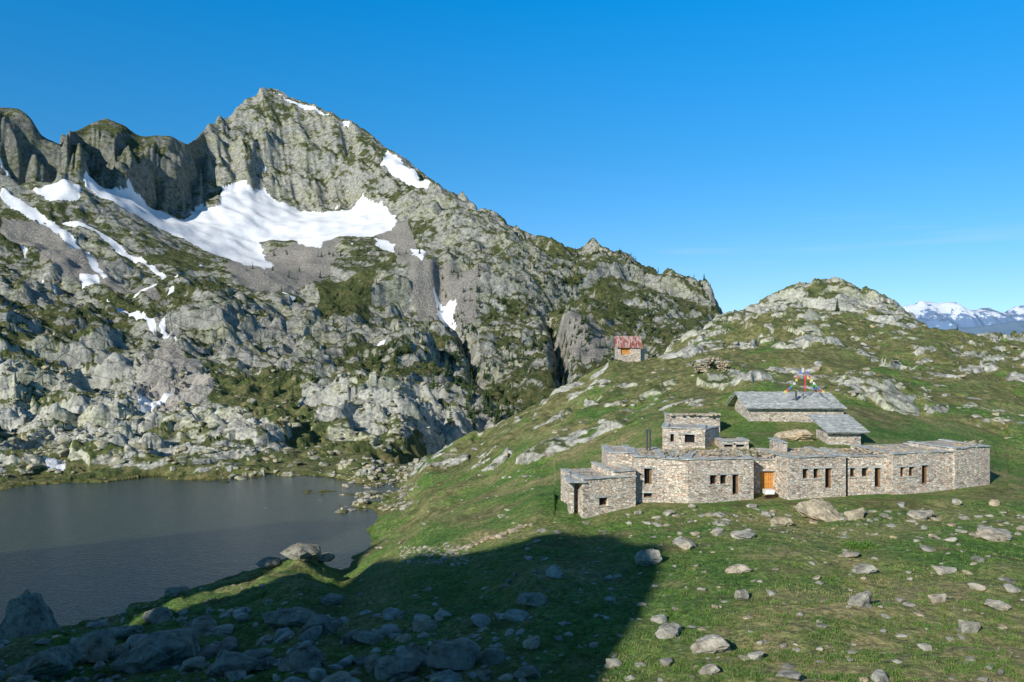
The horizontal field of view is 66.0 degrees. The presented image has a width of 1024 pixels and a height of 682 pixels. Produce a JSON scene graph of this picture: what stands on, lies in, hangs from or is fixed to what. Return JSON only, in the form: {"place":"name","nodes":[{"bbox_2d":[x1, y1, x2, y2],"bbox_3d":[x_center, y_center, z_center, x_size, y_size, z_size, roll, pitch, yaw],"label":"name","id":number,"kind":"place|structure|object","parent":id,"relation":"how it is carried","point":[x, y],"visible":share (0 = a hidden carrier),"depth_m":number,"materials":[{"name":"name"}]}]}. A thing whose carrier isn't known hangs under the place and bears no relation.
{"place":"outdoors","nodes":[
{"label":"outdoors","id":0,"kind":"place"},
{"bbox_2d":[0,464,402,625],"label":"lake","id":1,"kind":"structure","parent":0,"point":[71,553],"depth_m":102.91,"materials":[{"name":"grey liquid"}]},
{"bbox_2d":[0,87,1023,681],"bbox_3d":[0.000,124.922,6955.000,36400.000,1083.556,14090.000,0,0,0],"label":"terrain","id":2,"kind":"structure","parent":0,"point":[124,251],"depth_m":187.24,"materials":[{"name":"grey stone"}]},
{"bbox_2d":[0,589,59,639],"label":"boulder","id":3,"kind":"object","parent":2,"relation":"on","point":[28,613],"visible":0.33,"depth_m":62.86,"materials":[{"name":"grey stone"}]},
{"bbox_2d":[4,644,81,679],"bbox_3d":[-25.936,17.943,43.549,3.789,2.270,2.997,0,0,0],"label":"boulder","id":4,"kind":"object","parent":2,"relation":"on","point":[56,662],"visible":0.96,"depth_m":42.77,"materials":[{"name":"grey stone"}]},
{"bbox_2d":[71,629,114,662],"bbox_3d":[-25.118,18.158,46.997,2.623,1.561,2.736,0,0,-22],"label":"boulder","id":5,"kind":"object","parent":2,"relation":"on","point":[97,645],"visible":0.71,"depth_m":46.65,"materials":[{"name":"grey stone"}]},
{"bbox_2d":[106,625,143,639],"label":"boulder","id":6,"kind":"object","parent":2,"relation":"on","point":[121,632],"visible":0.67,"depth_m":54.00,"materials":[{"name":"grey stone"}]},
{"bbox_2d":[110,628,199,674],"bbox_3d":[-20.293,17.711,44.983,4.375,2.284,4.830,0,0,0],"label":"boulder","id":7,"kind":"object","parent":2,"relation":"on","point":[155,651],"visible":0.85,"depth_m":43.92,"materials":[{"name":"grey stone"}]},
{"bbox_2d":[142,606,172,623],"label":"boulder","id":8,"kind":"object","parent":2,"relation":"on","point":[162,614],"visible":0.84,"depth_m":58.92,"materials":[{"name":"grey stone"}]},
{"bbox_2d":[164,586,188,597],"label":"boulder","id":9,"kind":"object","parent":2,"relation":"on","point":[175,592],"visible":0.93,"depth_m":66.71,"materials":[{"name":"grey stone"}]},
{"bbox_2d":[183,615,216,635],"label":"boulder","id":10,"kind":"object","parent":2,"relation":"on","point":[203,624],"visible":0.77,"depth_m":52.23,"materials":[{"name":"grey stone"}]},
{"bbox_2d":[0,363,457,480],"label":"shore rocks","id":11,"kind":"object","parent":2,"relation":"on","point":[61,447],"visible":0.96,"depth_m":172.13,"materials":[{"name":"grey stone"}]},
{"bbox_2d":[206,649,261,677],"bbox_3d":[-13.950,16.386,39.914,2.453,1.203,2.255,0,0,0],"label":"boulder","id":12,"kind":"object","parent":2,"relation":"on","point":[223,663],"visible":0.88,"depth_m":39.25,"materials":[{"name":"grey stone"}]},
{"bbox_2d":[255,556,280,568],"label":"boulder","id":13,"kind":"object","parent":2,"relation":"on","point":[269,562],"visible":0.94,"depth_m":76.09,"materials":[{"name":"grey stone"}]},
{"bbox_2d":[262,607,315,628],"bbox_3d":[-14.132,17.812,50.226,3.387,1.720,2.504,0,0,0],"label":"boulder","id":14,"kind":"object","parent":2,"relation":"on","point":[286,617],"visible":0.73,"depth_m":49.40,"materials":[{"name":"grey stone"}]},
{"bbox_2d":[280,543,320,561],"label":"boulder","id":15,"kind":"object","parent":2,"relation":"on","point":[307,552],"visible":0.94,"depth_m":76.87,"materials":[{"name":"grey stone"}]},
{"bbox_2d":[278,643,324,672],"bbox_3d":[-10.023,15.180,37.511,2.008,1.221,2.142,0,0,-27],"label":"boulder","id":16,"kind":"object","parent":2,"relation":"on","point":[303,658],"visible":0.99,"depth_m":37.28,"materials":[{"name":"grey stone"}]},
{"bbox_2d":[301,613,343,634],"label":"boulder","id":17,"kind":"object","parent":2,"relation":"on","point":[330,625],"visible":0.84,"depth_m":44.31,"materials":[{"name":"grey stone"}]},
{"bbox_2d":[315,552,334,562],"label":"boulder","id":18,"kind":"object","parent":2,"relation":"on","point":[327,557],"visible":0.67,"depth_m":81.72,"materials":[{"name":"grey stone"}]},
{"bbox_2d":[320,593,344,604],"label":"boulder","id":19,"kind":"object","parent":2,"relation":"on","point":[331,599],"visible":1,"depth_m":55.54,"materials":[{"name":"grey stone"}]},
{"bbox_2d":[352,629,385,644],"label":"boulder","id":20,"kind":"object","parent":2,"relation":"on","point":[367,637],"visible":0.83,"depth_m":41.48,"materials":[{"name":"grey stone"}]},
{"bbox_2d":[374,651,426,680],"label":"boulder","id":21,"kind":"object","parent":2,"relation":"on","point":[402,667],"visible":0.94,"depth_m":34.24,"materials":[{"name":"grey stone"}]},
{"bbox_2d":[426,638,480,671],"bbox_3d":[-2.461,13.729,34.330,2.301,1.317,2.063,0,0,-42],"label":"boulder","id":22,"kind":"object","parent":2,"relation":"on","point":[460,654],"visible":0.97,"depth_m":33.83,"materials":[{"name":"grey stone"}]},
{"bbox_2d":[245,244,721,424],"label":"distant pine trees","id":23,"kind":"object","parent":2,"relation":"on","point":[467,406],"visible":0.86,"depth_m":521.42,"materials":[{"name":"green plant"}]},
{"bbox_2d":[445,523,532,551],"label":"stone path","id":24,"kind":"structure","parent":2,"relation":"on","point":[476,543],"depth_m":64.91,"materials":[{"name":"grey stone"}]},
{"bbox_2d":[0,499,1023,681],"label":"meadow grass","id":25,"kind":"structure","parent":2,"relation":"on","point":[835,676],"depth_m":38.68,"materials":[{"name":"green plant"}]},
{"bbox_2d":[0,319,1023,681],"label":"meadow rocks","id":26,"kind":"object","parent":2,"relation":"on","point":[448,675],"visible":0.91,"depth_m":43.94,"materials":[{"name":"grey stone"}]},
{"bbox_2d":[513,665,540,678],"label":"boulder","id":27,"kind":"object","parent":2,"relation":"on","point":[529,671],"visible":0.91,"depth_m":31.68,"materials":[{"name":"grey stone"}]},
{"bbox_2d":[516,592,547,606],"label":"boulder","id":28,"kind":"object","parent":2,"relation":"on","point":[534,599],"visible":0.94,"depth_m":41.96,"materials":[{"name":"grey stone"}]},
{"bbox_2d":[545,564,563,578],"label":"boulder","id":29,"kind":"object","parent":2,"relation":"on","point":[554,571],"visible":0.99,"depth_m":46.00,"materials":[{"name":"grey stone"}]},
{"bbox_2d":[613,336,647,361],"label":"stone hut","id":30,"kind":"object","parent":2,"relation":"on","point":[627,348],"visible":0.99,"depth_m":148.43,"materials":[{"name":"grey stone"}]},
{"bbox_2d":[634,549,661,565],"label":"boulder","id":31,"kind":"object","parent":2,"relation":"on","point":[648,557],"visible":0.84,"depth_m":48.33,"materials":[{"name":"grey stone"}]},
{"bbox_2d":[655,622,681,638],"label":"boulder","id":32,"kind":"object","parent":2,"relation":"on","point":[668,630],"visible":1,"depth_m":34.88,"materials":[{"name":"grey stone"}]},
{"bbox_2d":[672,537,696,549],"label":"boulder","id":33,"kind":"object","parent":2,"relation":"on","point":[684,543],"visible":0.86,"depth_m":51.37,"materials":[{"name":"grey stone"}]},
{"bbox_2d":[699,664,720,674],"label":"boulder","id":34,"kind":"object","parent":2,"relation":"on","point":[710,669],"visible":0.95,"depth_m":29.58,"materials":[{"name":"grey stone"}]},
{"bbox_2d":[690,634,730,653],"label":"boulder","id":35,"kind":"object","parent":2,"relation":"on","point":[710,643],"visible":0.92,"depth_m":31.98,"materials":[{"name":"grey stone"}]},
{"bbox_2d":[693,356,730,371],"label":"ruined stone shelter","id":36,"kind":"object","parent":2,"relation":"on","point":[705,364],"visible":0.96,"depth_m":122.89,"materials":[{"name":"stone"}]},
{"bbox_2d":[725,564,751,573],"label":"boulder","id":37,"kind":"object","parent":2,"relation":"on","point":[737,568],"visible":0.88,"depth_m":44.58,"materials":[{"name":"grey stone"}]},
{"bbox_2d":[734,589,748,599],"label":"boulder","id":38,"kind":"object","parent":2,"relation":"on","point":[742,594],"visible":0.99,"depth_m":39.55,"materials":[{"name":"grey stone"}]},
{"bbox_2d":[763,489,774,498],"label":"table with cloth","id":39,"kind":"object","parent":2,"relation":"on","point":[768,491],"visible":0.94,"depth_m":69.89,"materials":[{"name":"fabric"}]},
{"bbox_2d":[560,391,990,517],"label":"stone mountain refuge","id":40,"kind":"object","parent":2,"relation":"on","point":[622,477],"visible":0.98,"depth_m":70.69,"materials":[{"name":"grey stone"}]},
{"bbox_2d":[784,367,824,398],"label":"prayer flags","id":41,"kind":"object","parent":40,"relation":"on","point":[804,381],"visible":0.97,"depth_m":90.23,"materials":[{"name":"fabric"}]},
{"bbox_2d":[770,516,793,525],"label":"boulder","id":42,"kind":"object","parent":2,"relation":"on","point":[781,521],"visible":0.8,"depth_m":59.83,"materials":[{"name":"grey stone"}]},
{"bbox_2d":[793,498,842,521],"bbox_3d":[24.451,13.666,62.882,3.348,2.030,3.600,0,0,-22],"label":"boulder","id":43,"kind":"object","parent":2,"relation":"on","point":[820,509],"visible":0.8,"depth_m":62.40,"materials":[{"name":"beige stone"}]},
{"bbox_2d":[834,298,839,310],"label":"pine tree","id":44,"kind":"object","parent":2,"relation":"on","point":[837,308],"visible":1,"depth_m":193.31,"materials":[{"name":"green plant"}]},
{"bbox_2d":[844,507,864,519],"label":"boulder","id":45,"kind":"object","parent":2,"relation":"on","point":[855,514],"visible":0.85,"depth_m":61.33,"materials":[{"name":"beige stone"}]},
{"bbox_2d":[847,590,872,607],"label":"boulder","id":46,"kind":"object","parent":2,"relation":"on","point":[861,599],"visible":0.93,"depth_m":36.50,"materials":[{"name":"grey stone"}]},
{"bbox_2d":[842,539,877,549],"bbox_3d":[22.373,12.966,50.546,2.361,0.514,1.679,0,0,0],"label":"shrub","id":47,"kind":"object","parent":2,"relation":"on","point":[854,543],"visible":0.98,"depth_m":50.36,"materials":[{"name":"green plant"}]},
{"bbox_2d":[851,563,877,573],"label":"boulder","id":48,"kind":"object","parent":2,"relation":"on","point":[862,568],"visible":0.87,"depth_m":44.80,"materials":[{"name":"grey stone"}]},
{"bbox_2d":[907,510,934,519],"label":"boulder","id":49,"kind":"object","parent":2,"relation":"on","point":[922,514],"visible":1,"depth_m":58.57,"materials":[{"name":"grey stone"}]},
{"bbox_2d":[928,593,946,603],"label":"boulder","id":50,"kind":"object","parent":2,"relation":"on","point":[936,598],"visible":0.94,"depth_m":37.20,"materials":[{"name":"grey stone"}]},
{"bbox_2d":[932,565,956,574],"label":"boulder","id":51,"kind":"object","parent":2,"relation":"on","point":[941,570],"visible":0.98,"depth_m":43.74,"materials":[{"name":"grey stone"}]},
{"bbox_2d":[958,619,980,633],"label":"boulder","id":52,"kind":"object","parent":2,"relation":"on","point":[968,626],"visible":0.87,"depth_m":33.49,"materials":[{"name":"grey stone"}]},
{"bbox_2d":[975,526,1011,541],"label":"boulder","id":53,"kind":"object","parent":2,"relation":"on","point":[993,534],"visible":0.87,"depth_m":51.57,"materials":[{"name":"grey stone"}]},
{"bbox_2d":[989,499,999,505],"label":"boulder","id":54,"kind":"object","parent":2,"relation":"on","point":[993,502],"visible":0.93,"depth_m":63.32,"materials":[{"name":"beige stone"}]},
{"bbox_2d":[984,598,1011,610],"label":"boulder","id":55,"kind":"object","parent":2,"relation":"on","point":[997,604],"visible":0.95,"depth_m":36.60,"materials":[{"name":"grey stone"}]},
{"bbox_2d":[0,0,1023,312],"label":"sky","id":56,"kind":"structure","parent":0,"point":[757,149],"materials":[{"name":"blue"}]},
{"bbox_2d":[902,300,1023,329],"bbox_3d":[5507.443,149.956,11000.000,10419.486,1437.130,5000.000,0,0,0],"label":"distant snowy mountains","id":57,"kind":"structure","parent":0,"point":[947,315],"depth_m":10710.45,"materials":[{"name":"white snow"}]},
{"bbox_2d":[955,321,1023,334],"bbox_3d":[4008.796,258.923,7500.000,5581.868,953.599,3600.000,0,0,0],"label":"distant hills","id":58,"kind":"structure","parent":0,"point":[1009,328],"depth_m":7422.60,"materials":[{"name":"blue"}]}
]}

